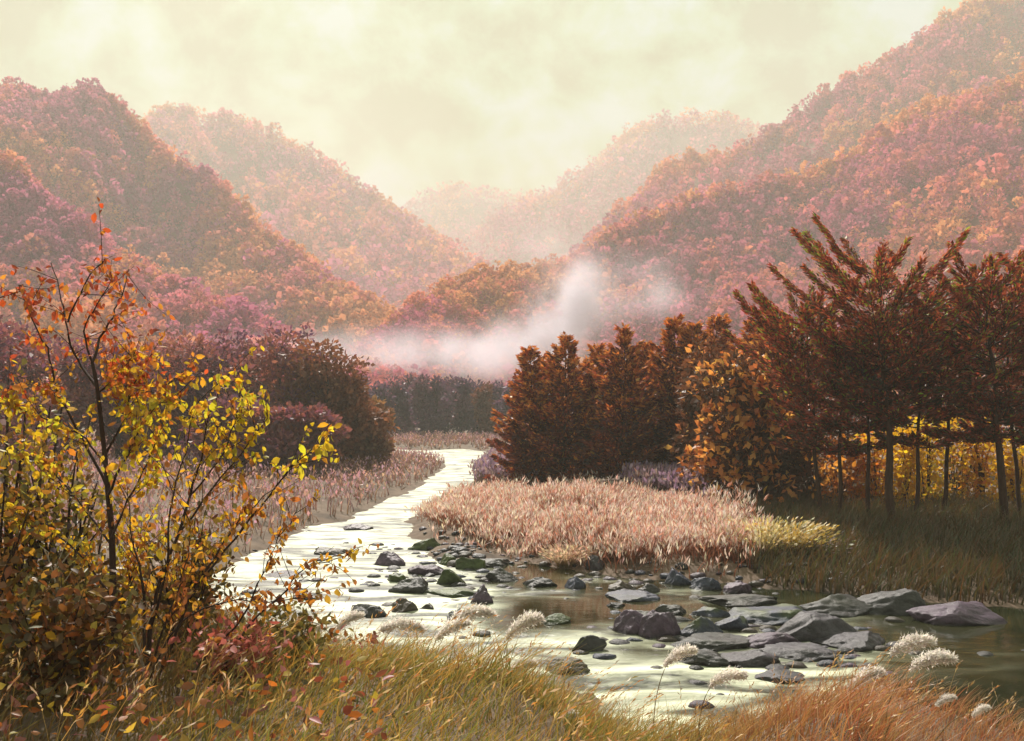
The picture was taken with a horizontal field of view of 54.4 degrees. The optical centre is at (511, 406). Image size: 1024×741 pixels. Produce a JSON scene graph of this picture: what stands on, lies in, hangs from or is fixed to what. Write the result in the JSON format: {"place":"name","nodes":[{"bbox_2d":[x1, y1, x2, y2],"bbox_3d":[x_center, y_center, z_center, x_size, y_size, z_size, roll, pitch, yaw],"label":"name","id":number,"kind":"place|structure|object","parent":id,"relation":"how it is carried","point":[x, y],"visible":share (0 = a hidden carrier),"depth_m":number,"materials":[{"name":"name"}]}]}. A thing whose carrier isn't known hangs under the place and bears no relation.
{"place":"outdoors","nodes":[
{"label":"outdoors","id":0,"kind":"place"},
{"bbox_2d":[6,241,148,423],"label":"hill","id":1,"kind":"structure","parent":0,"point":[46,305],"depth_m":227.91,"materials":[{"name":"plant"}]},
{"bbox_2d":[0,148,298,426],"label":"hill forest","id":2,"kind":"object","parent":1,"relation":"on","point":[35,216],"visible":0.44,"depth_m":225.72,"materials":[{"name":"pink plant"}]},
{"bbox_2d":[0,105,346,329],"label":"hill","id":3,"kind":"structure","parent":0,"point":[186,198],"depth_m":376.55,"materials":[{"name":"plant"}]},
{"bbox_2d":[0,76,399,405],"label":"hill forest","id":4,"kind":"object","parent":3,"relation":"on","point":[313,291],"visible":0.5,"depth_m":358.98,"materials":[{"name":"orange plant"}]},
{"bbox_2d":[156,125,437,311],"bbox_3d":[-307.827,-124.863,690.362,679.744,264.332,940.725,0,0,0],"label":"hill","id":5,"kind":"structure","parent":0,"point":[234,155],"depth_m":811.72,"materials":[{"name":"plant"}]},
{"bbox_2d":[140,100,496,314],"bbox_3d":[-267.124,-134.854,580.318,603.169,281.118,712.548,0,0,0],"label":"hill forest","id":6,"kind":"object","parent":5,"relation":"on","point":[163,119],"visible":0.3,"depth_m":752.48,"materials":[{"name":"orange plant"}]},
{"bbox_2d":[412,197,520,251],"bbox_3d":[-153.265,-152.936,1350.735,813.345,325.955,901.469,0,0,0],"label":"hill","id":7,"kind":"structure","parent":0,"point":[479,210],"depth_m":1447.71,"materials":[{"name":"plant"}]},
{"bbox_2d":[398,180,543,251],"bbox_3d":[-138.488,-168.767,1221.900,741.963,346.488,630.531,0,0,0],"label":"hill forest","id":8,"kind":"object","parent":7,"relation":"on","point":[450,194],"visible":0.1,"depth_m":1473.01,"materials":[{"name":"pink plant"}]},
{"bbox_2d":[0,0,1013,212],"label":"sky","id":9,"kind":"structure","parent":0,"point":[412,95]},
{"bbox_2d":[0,424,1023,740],"bbox_3d":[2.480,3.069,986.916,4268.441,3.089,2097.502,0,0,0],"label":"ground","id":10,"kind":"structure","parent":0,"point":[366,504],"depth_m":23.42,"materials":[{"name":"soil"}]},
{"bbox_2d":[0,460,65,682],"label":"autumn shrub","id":11,"kind":"object","parent":10,"relation":"on","point":[13,558],"visible":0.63,"depth_m":7.74,"materials":[{"name":"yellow plant"}]},
{"bbox_2d":[0,315,73,469],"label":"dark tree","id":12,"kind":"object","parent":10,"relation":"on","point":[4,332],"visible":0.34,"depth_m":52.17,"materials":[{"name":"red plant"}]},
{"bbox_2d":[0,321,83,464],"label":"dark tree","id":13,"kind":"object","parent":10,"relation":"on","point":[31,369],"visible":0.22,"depth_m":58.10,"materials":[{"name":"red plant"}]},
{"bbox_2d":[0,341,97,652],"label":"autumn shrub","id":14,"kind":"object","parent":10,"relation":"on","point":[7,477],"visible":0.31,"depth_m":9.23,"materials":[{"name":"yellow plant"}]},
{"bbox_2d":[8,416,138,622],"bbox_3d":[-4.295,1.282,9.636,1.523,2.406,1.450,0,0,-40],"label":"autumn shrub","id":15,"kind":"object","parent":10,"relation":"on","point":[85,530],"visible":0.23,"depth_m":9.51,"materials":[{"name":"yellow plant"}]},
{"bbox_2d":[0,558,148,711],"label":"autumn shrub","id":16,"kind":"object","parent":10,"relation":"on","point":[62,639],"visible":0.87,"depth_m":6.85,"materials":[{"name":"brown plant"}]},
{"bbox_2d":[35,334,129,459],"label":"dark tree","id":17,"kind":"object","parent":10,"relation":"on","point":[67,380],"visible":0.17,"depth_m":61.13,"materials":[{"name":"red plant"}]},
{"bbox_2d":[14,548,179,655],"bbox_3d":[-3.661,1.768,8.933,1.437,1.047,1.317,0,0,0],"label":"autumn shrub","id":18,"kind":"object","parent":10,"relation":"on","point":[81,574],"visible":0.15,"depth_m":8.78,"materials":[{"name":"brown plant"}]},
{"bbox_2d":[0,197,207,680],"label":"sapling","id":19,"kind":"object","parent":10,"relation":"on","point":[169,400],"visible":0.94,"depth_m":7.99,"materials":[{"name":"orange plant"}]},
{"bbox_2d":[46,339,186,463],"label":"dark tree","id":20,"kind":"object","parent":10,"relation":"on","point":[122,437],"visible":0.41,"depth_m":59.63,"materials":[{"name":"red plant"}]},
{"bbox_2d":[115,484,248,655],"bbox_3d":[-3.102,1.593,9.323,1.243,1.719,1.289,0,0,-30],"label":"autumn shrub","id":21,"kind":"object","parent":10,"relation":"on","point":[205,591],"visible":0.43,"depth_m":9.33,"materials":[{"name":"brown plant"}]},
{"bbox_2d":[142,329,249,461],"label":"dark tree","id":22,"kind":"object","parent":10,"relation":"on","point":[202,366],"visible":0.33,"depth_m":61.91,"materials":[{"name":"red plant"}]},
{"bbox_2d":[0,615,406,740],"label":"fallen leaves","id":23,"kind":"object","parent":10,"relation":"on","point":[224,723],"visible":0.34,"depth_m":6.19,"materials":[{"name":"orange plant"}]},
{"bbox_2d":[164,392,281,468],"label":"dark tree","id":24,"kind":"object","parent":10,"relation":"on","point":[225,404],"visible":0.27,"depth_m":52.32,"materials":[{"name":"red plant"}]},
{"bbox_2d":[97,346,378,688],"bbox_3d":[-2.191,0.906,8.018,2.314,2.835,1.252,0,0,0],"label":"leaning shrub","id":25,"kind":"object","parent":10,"relation":"on","point":[249,509],"visible":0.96,"depth_m":7.86,"materials":[{"name":"yellow plant"}]},
{"bbox_2d":[168,610,311,693],"bbox_3d":[-2.206,2.000,8.002,0.907,0.669,0.886,0,0,32],"label":"autumn shrub","id":26,"kind":"object","parent":10,"relation":"on","point":[246,644],"visible":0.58,"depth_m":7.87,"materials":[{"name":"red plant"}]},
{"bbox_2d":[201,327,281,405],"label":"dark tree","id":27,"kind":"object","parent":10,"relation":"on","point":[228,342],"visible":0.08,"depth_m":65.24,"materials":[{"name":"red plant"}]},
{"bbox_2d":[204,320,335,429],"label":"dark tree","id":28,"kind":"object","parent":10,"relation":"on","point":[273,358],"visible":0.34,"depth_m":60.84,"materials":[{"name":"brown plant"}]},
{"bbox_2d":[211,589,338,673],"bbox_3d":[-2.078,2.047,8.729,1.072,0.728,1.159,0,0,-25],"label":"autumn shrub","id":29,"kind":"object","parent":10,"relation":"on","point":[297,638],"visible":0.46,"depth_m":8.68,"materials":[{"name":"red plant"}]},
{"bbox_2d":[234,401,352,474],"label":"dark tree","id":30,"kind":"object","parent":10,"relation":"on","point":[288,432],"visible":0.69,"depth_m":52.49,"materials":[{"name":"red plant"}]},
{"bbox_2d":[262,338,374,467],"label":"dark tree","id":31,"kind":"object","parent":10,"relation":"on","point":[325,377],"visible":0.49,"depth_m":59.60,"materials":[{"name":"brown plant"}]},
{"bbox_2d":[311,372,400,465],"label":"dark tree","id":32,"kind":"object","parent":10,"relation":"on","point":[364,411],"visible":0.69,"depth_m":59.81,"materials":[{"name":"brown plant"}]},
{"bbox_2d":[354,394,396,467],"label":"dark tree","id":33,"kind":"object","parent":10,"relation":"on","point":[387,449],"visible":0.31,"depth_m":61.59,"materials":[{"name":"brown plant"}]},
{"bbox_2d":[383,375,416,435],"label":"distant tree","id":34,"kind":"object","parent":10,"relation":"on","point":[402,405],"visible":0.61,"depth_m":116.05,"materials":[{"name":"brown plant"}]},
{"bbox_2d":[0,567,804,740],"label":"foreground grass","id":35,"kind":"structure","parent":10,"relation":"on","point":[377,665],"depth_m":7.53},
{"bbox_2d":[377,612,427,659],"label":"silver grass","id":36,"kind":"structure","parent":10,"relation":"on","point":[402,624],"depth_m":11.57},
{"bbox_2d":[406,373,438,435],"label":"distant tree","id":37,"kind":"object","parent":10,"relation":"on","point":[419,388],"visible":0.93,"depth_m":112.37,"materials":[{"name":"brown plant"}]},
{"bbox_2d":[422,375,454,431],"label":"distant tree","id":38,"kind":"object","parent":10,"relation":"on","point":[435,390],"visible":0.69,"depth_m":114.14,"materials":[{"name":"brown plant"}]},
{"bbox_2d":[442,375,474,435],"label":"distant tree","id":39,"kind":"object","parent":10,"relation":"on","point":[463,419],"visible":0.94,"depth_m":116.19,"materials":[{"name":"brown plant"}]},
{"bbox_2d":[442,602,498,659],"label":"silver grass","id":40,"kind":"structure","parent":10,"relation":"on","point":[480,611],"depth_m":11.48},
{"bbox_2d":[469,381,499,436],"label":"distant tree","id":41,"kind":"object","parent":10,"relation":"on","point":[482,400],"visible":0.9,"depth_m":112.95,"materials":[{"name":"brown plant"}]},
{"bbox_2d":[0,554,1022,740],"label":"seed stems","id":42,"kind":"object","parent":10,"relation":"on","point":[398,704],"visible":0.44,"depth_m":6.88,"materials":[{"name":"brown plant"}]},
{"bbox_2d":[0,430,1023,557],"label":"meadow grass","id":43,"kind":"structure","parent":10,"relation":"on","point":[400,437],"depth_m":44.86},
{"bbox_2d":[500,609,544,675],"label":"silver grass","id":44,"kind":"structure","parent":10,"relation":"on","point":[530,618],"depth_m":11.37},
{"bbox_2d":[483,345,578,485],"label":"rust conifer","id":45,"kind":"object","parent":10,"relation":"on","point":[528,376],"visible":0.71,"depth_m":42.39,"materials":[{"name":"brown plant"}]},
{"bbox_2d":[518,331,600,480],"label":"rust conifer","id":46,"kind":"object","parent":10,"relation":"on","point":[557,405],"visible":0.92,"depth_m":41.53,"materials":[{"name":"brown plant"}]},
{"bbox_2d":[108,524,1023,708],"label":"pebbles","id":47,"kind":"object","parent":10,"relation":"on","point":[457,550],"visible":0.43,"depth_m":22.11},
{"bbox_2d":[545,656,589,674],"bbox_3d":[0.793,4.032,15.162,0.781,0.426,0.642,0,0,0],"label":"boulder","id":48,"kind":"object","parent":10,"relation":"on","point":[583,666],"visible":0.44,"depth_m":15.01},
{"bbox_2d":[538,542,598,567],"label":"grass tussock","id":49,"kind":"object","parent":10,"relation":"on","point":[563,554],"depth_m":24.70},
{"bbox_2d":[403,469,781,578],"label":"pink reeds","id":50,"kind":"object","parent":10,"relation":"on","point":[585,513],"visible":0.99,"depth_m":27.52,"materials":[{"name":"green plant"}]},
{"bbox_2d":[467,443,720,498],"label":"lavender grass","id":51,"kind":"structure","parent":10,"relation":"on","point":[666,477],"depth_m":36.94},
{"bbox_2d":[557,342,638,483],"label":"rust conifer","id":52,"kind":"object","parent":10,"relation":"on","point":[597,369],"visible":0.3,"depth_m":42.44,"materials":[{"name":"brown plant"}]},
{"bbox_2d":[572,322,670,481],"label":"rust conifer","id":53,"kind":"object","parent":10,"relation":"on","point":[606,447],"visible":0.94,"depth_m":40.46,"materials":[{"name":"brown plant"}]},
{"bbox_2d":[614,312,707,464],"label":"rust conifer","id":54,"kind":"object","parent":10,"relation":"on","point":[673,326],"visible":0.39,"depth_m":41.23,"materials":[{"name":"brown plant"}]},
{"bbox_2d":[645,642,697,739],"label":"silver grass","id":55,"kind":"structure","parent":10,"relation":"on","point":[683,650],"depth_m":10.58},
{"bbox_2d":[650,320,723,463],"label":"rust conifer","id":56,"kind":"object","parent":10,"relation":"on","point":[685,337],"visible":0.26,"depth_m":40.57,"materials":[{"name":"brown plant"}]},
{"bbox_2d":[663,336,751,464],"bbox_3d":[7.502,0.620,38.189,3.356,6.651,3.162,0,0,-16],"label":"leafy tree","id":57,"kind":"object","parent":10,"relation":"on","point":[689,413],"visible":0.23,"depth_m":37.70,"materials":[{"name":"orange plant"}]},
{"bbox_2d":[673,313,746,373],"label":"rust conifer","id":58,"kind":"object","parent":10,"relation":"on","point":[719,322],"visible":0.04,"depth_m":45.48,"materials":[{"name":"brown plant"}]},
{"bbox_2d":[691,665,748,740],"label":"silver grass","id":59,"kind":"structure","parent":10,"relation":"on","point":[731,674],"depth_m":10.18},
{"bbox_2d":[674,349,798,506],"bbox_3d":[7.784,0.917,33.861,4.531,5.820,3.865,0,0,0],"label":"leafy tree","id":60,"kind":"object","parent":10,"relation":"on","point":[728,456],"visible":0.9,"depth_m":33.23,"materials":[{"name":"orange plant"}]},
{"bbox_2d":[698,593,777,607],"bbox_3d":[4.719,4.242,20.446,1.722,0.768,1.310,0,0,0],"label":"rock","id":61,"kind":"object","parent":10,"relation":"on","point":[743,600],"visible":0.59,"depth_m":20.20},
{"bbox_2d":[729,603,803,625],"bbox_3d":[4.952,4.171,18.839,1.696,0.821,1.267,0,0,0],"label":"ledge","id":62,"kind":"object","parent":10,"relation":"on","point":[781,614],"visible":0.41,"depth_m":18.54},
{"bbox_2d":[715,513,824,556],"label":"grass tussock","id":63,"kind":"object","parent":10,"relation":"on","point":[767,535],"depth_m":24.04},
{"bbox_2d":[737,396,810,498],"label":"leafy tree","id":64,"kind":"object","parent":10,"relation":"on","point":[786,469],"visible":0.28,"depth_m":35.09,"materials":[{"name":"brown plant"}]},
{"bbox_2d":[743,312,832,477],"bbox_3d":[10.482,-0.128,39.018,4.448,7.504,4.596,0,0,14],"label":"rust conifer","id":65,"kind":"object","parent":10,"relation":"on","point":[758,343],"visible":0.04,"depth_m":38.71,"materials":[{"name":"brown plant"}]},
{"bbox_2d":[752,520,839,556],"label":"grass tussock","id":66,"kind":"object","parent":10,"relation":"on","point":[805,535],"depth_m":24.00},
{"bbox_2d":[721,262,893,514],"bbox_3d":[9.685,-0.402,30.820,6.123,7.970,4.921,0,0,-14],"label":"tall pine","id":67,"kind":"object","parent":10,"relation":"on","point":[766,309],"visible":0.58,"depth_m":30.44,"materials":[{"name":"brown plant"}]},
{"bbox_2d":[790,418,859,496],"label":"autumn bush","id":68,"kind":"object","parent":10,"relation":"on","point":[808,470],"visible":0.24,"depth_m":35.91,"materials":[{"name":"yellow plant"}]},
{"bbox_2d":[766,310,898,515],"bbox_3d":[10.014,0.245,30.725,4.639,6.712,3.609,0,0,-39],"label":"tall pine","id":69,"kind":"object","parent":10,"relation":"on","point":[832,330],"visible":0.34,"depth_m":30.20,"materials":[{"name":"brown plant"}]},
{"bbox_2d":[799,594,872,617],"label":"slab","id":70,"kind":"structure","parent":10,"relation":"on","point":[843,605],"depth_m":19.23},
{"bbox_2d":[805,431,880,504],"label":"autumn bush","id":71,"kind":"object","parent":10,"relation":"on","point":[847,466],"visible":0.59,"depth_m":33.29,"materials":[{"name":"orange plant"}]},
{"bbox_2d":[687,653,1023,740],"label":"red grass","id":72,"kind":"structure","parent":10,"relation":"on","point":[849,705],"depth_m":9.00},
{"bbox_2d":[790,308,941,512],"bbox_3d":[10.599,0.348,29.956,4.103,6.431,4.284,0,0,0],"label":"tall pine","id":73,"kind":"object","parent":10,"relation":"on","point":[845,424],"visible":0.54,"depth_m":29.44,"materials":[{"name":"brown plant"}]},
{"bbox_2d":[836,424,900,503],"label":"autumn bush","id":74,"kind":"object","parent":10,"relation":"on","point":[876,485],"visible":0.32,"depth_m":33.77,"materials":[{"name":"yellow plant"}]},
{"bbox_2d":[720,483,1023,604],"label":"bank grass","id":75,"kind":"structure","parent":10,"relation":"on","point":[957,517],"depth_m":23.66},
{"bbox_2d":[767,211,1012,520],"bbox_3d":[10.914,-1.122,29.216,5.877,9.344,6.355,0,0,-17],"label":"tall pine","id":76,"kind":"object","parent":10,"relation":"on","point":[886,264],"visible":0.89,"depth_m":28.41,"materials":[{"name":"brown plant"}]},
{"bbox_2d":[857,588,926,615],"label":"slab","id":77,"kind":"structure","parent":10,"relation":"on","point":[900,602],"depth_m":19.29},
{"bbox_2d":[849,629,937,713],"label":"silver grass","id":78,"kind":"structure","parent":10,"relation":"on","point":[916,640],"depth_m":9.57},
{"bbox_2d":[884,416,932,509],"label":"autumn bush","id":79,"kind":"object","parent":10,"relation":"on","point":[905,465],"visible":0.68,"depth_m":32.66,"materials":[{"name":"yellow plant"}]},
{"bbox_2d":[879,647,958,739],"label":"silver grass","id":80,"kind":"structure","parent":10,"relation":"on","point":[935,656],"depth_m":9.28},
{"bbox_2d":[849,291,1004,517],"bbox_3d":[11.905,0.144,29.032,3.666,6.824,4.022,0,0,-15],"label":"tall pine","id":81,"kind":"object","parent":10,"relation":"on","point":[910,441],"visible":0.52,"depth_m":28.74,"materials":[{"name":"brown plant"}]},
{"bbox_2d":[894,402,961,500],"bbox_3d":[14.204,1.658,34.163,2.364,3.831,2.183,0,0,0],"label":"autumn bush","id":82,"kind":"object","parent":10,"relation":"on","point":[930,468],"visible":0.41,"depth_m":33.75,"materials":[{"name":"yellow plant"}]},
{"bbox_2d":[874,252,1023,508],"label":"tall pine","id":83,"kind":"object","parent":10,"relation":"on","point":[926,430],"visible":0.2,"depth_m":30.61,"materials":[{"name":"brown plant"}]},
{"bbox_2d":[888,240,1023,522],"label":"tall pine","id":84,"kind":"object","parent":10,"relation":"on","point":[993,434],"visible":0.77,"depth_m":28.56,"materials":[{"name":"brown plant"}]},
{"bbox_2d":[906,601,1006,625],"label":"slab","id":85,"kind":"structure","parent":10,"relation":"on","point":[962,613],"depth_m":18.42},
{"bbox_2d":[923,407,992,500],"bbox_3d":[16.327,1.672,35.675,3.125,3.811,2.771,0,0,0],"label":"autumn bush","id":86,"kind":"object","parent":10,"relation":"on","point":[953,485],"visible":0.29,"depth_m":35.73,"materials":[{"name":"yellow plant"}]},
{"bbox_2d":[936,256,1023,511],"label":"tall pine","id":87,"kind":"object","parent":10,"relation":"on","point":[974,270],"visible":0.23,"depth_m":30.46,"materials":[{"name":"brown plant"}]},
{"bbox_2d":[950,409,1011,502],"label":"autumn bush","id":88,"kind":"object","parent":10,"relation":"on","point":[980,480],"visible":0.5,"depth_m":34.85,"materials":[{"name":"yellow plant"}]},
{"bbox_2d":[979,424,1023,506],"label":"autumn bush","id":89,"kind":"object","parent":10,"relation":"on","point":[1010,476],"visible":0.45,"depth_m":33.37,"materials":[{"name":"yellow plant"}]},
{"bbox_2d":[460,292,578,363],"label":"hill","id":90,"kind":"structure","parent":0,"point":[523,333],"depth_m":258.51,"materials":[{"name":"plant"}]},
{"bbox_2d":[345,251,628,424],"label":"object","id":91,"kind":"object","parent":90,"relation":"on","point":[424,335],"visible":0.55,"depth_m":244.19,"materials":[{"name":"white"}]},
{"bbox_2d":[198,449,1023,739],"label":"river","id":92,"kind":"structure","parent":0,"point":[1002,668],"depth_m":18.39,"materials":[{"name":"liquid"}]},
{"bbox_2d":[388,576,427,593],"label":"boulder","id":93,"kind":"object","parent":92,"relation":"in","point":[417,585],"visible":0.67,"depth_m":21.43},
{"bbox_2d":[572,635,606,651],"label":"boulder","id":94,"kind":"object","parent":92,"relation":"in","point":[591,643],"visible":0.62,"depth_m":16.36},
{"bbox_2d":[612,610,643,634],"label":"boulder","id":95,"kind":"object","parent":92,"relation":"in","point":[627,622],"visible":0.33,"depth_m":17.67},
{"bbox_2d":[605,590,659,601],"bbox_3d":[2.550,4.164,20.926,1.193,0.550,1.061,0,0,0],"label":"ledge","id":96,"kind":"object","parent":92,"relation":"in","point":[630,595],"visible":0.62,"depth_m":20.74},
{"bbox_2d":[638,610,680,637],"bbox_3d":[2.612,3.903,17.532,0.834,0.715,0.708,0,0,0],"label":"boulder","id":97,"kind":"object","parent":92,"relation":"in","point":[654,624],"visible":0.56,"depth_m":17.29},
{"bbox_2d":[679,617,722,636],"bbox_3d":[3.349,3.984,17.379,0.849,0.650,0.538,0,0,0],"label":"boulder","id":98,"kind":"object","parent":92,"relation":"in","point":[701,625],"visible":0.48,"depth_m":17.34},
{"bbox_2d":[678,649,730,666],"bbox_3d":[3.020,4.071,15.729,0.885,0.527,0.832,0,0,0],"label":"boulder","id":99,"kind":"object","parent":92,"relation":"in","point":[709,658],"visible":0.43,"depth_m":15.42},
{"bbox_2d":[670,632,750,651],"bbox_3d":[3.433,4.145,16.774,1.616,0.590,0.926,0,0,-24],"label":"ledge","id":100,"kind":"object","parent":92,"relation":"in","point":[713,641],"visible":0.51,"depth_m":16.52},
{"bbox_2d":[721,649,779,667],"bbox_3d":[3.714,4.084,15.678,1.118,0.548,0.926,0,0,0],"label":"boulder","id":101,"kind":"object","parent":92,"relation":"in","point":[753,658],"visible":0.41,"depth_m":15.40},
{"bbox_2d":[746,632,801,647],"bbox_3d":[4.254,4.054,16.787,1.385,0.579,0.733,0,0,23],"label":"ledge","id":102,"kind":"object","parent":92,"relation":"in","point":[759,640],"visible":0.38,"depth_m":16.55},
{"bbox_2d":[755,667,804,683],"bbox_3d":[3.928,4.075,14.696,0.823,0.332,0.660,0,0,0],"label":"boulder","id":103,"kind":"object","parent":92,"relation":"in","point":[776,671],"visible":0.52,"depth_m":14.62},
{"bbox_2d":[760,642,838,662],"bbox_3d":[4.654,4.104,16.094,1.286,0.499,0.976,0,0,0],"label":"boulder","id":104,"kind":"object","parent":92,"relation":"in","point":[809,652],"visible":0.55,"depth_m":15.91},
{"bbox_2d":[776,611,858,641],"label":"slab","id":105,"kind":"structure","parent":92,"relation":"in","point":[804,626],"depth_m":17.08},
{"bbox_2d":[810,631,885,651],"bbox_3d":[5.699,4.115,16.764,1.352,0.684,1.043,0,0,0],"label":"ledge","id":106,"kind":"object","parent":92,"relation":"in","point":[861,641],"visible":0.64,"depth_m":16.62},
{"bbox_2d":[464,124,764,269],"bbox_3d":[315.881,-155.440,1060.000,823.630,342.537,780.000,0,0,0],"label":"hill","id":107,"kind":"structure","parent":0,"point":[683,140],"depth_m":1090.75,"materials":[{"name":"plant"}]},
{"bbox_2d":[453,107,772,269],"bbox_3d":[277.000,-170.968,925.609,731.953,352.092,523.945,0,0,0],"label":"hill forest","id":108,"kind":"object","parent":107,"relation":"on","point":[631,135],"visible":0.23,"depth_m":1097.70,"materials":[{"name":"pink plant"}]},
{"bbox_2d":[614,97,1023,423],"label":"hill","id":109,"kind":"structure","parent":0,"point":[974,222],"depth_m":298.76,"materials":[{"name":"plant"}]},
{"bbox_2d":[532,62,1023,423],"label":"hill forest","id":110,"kind":"object","parent":109,"relation":"on","point":[638,301],"visible":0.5,"depth_m":304.08,"materials":[{"name":"red plant"}]},
{"bbox_2d":[662,1,1023,209],"bbox_3d":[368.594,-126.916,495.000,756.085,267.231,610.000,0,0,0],"label":"hill","id":111,"kind":"structure","parent":0,"point":[829,145],"depth_m":534.74,"materials":[{"name":"plant"}]},
{"bbox_2d":[482,0,1023,412],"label":"hill forest","id":112,"kind":"object","parent":111,"relation":"on","point":[651,195],"visible":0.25,"depth_m":525.18,"materials":[{"name":"pink plant"}]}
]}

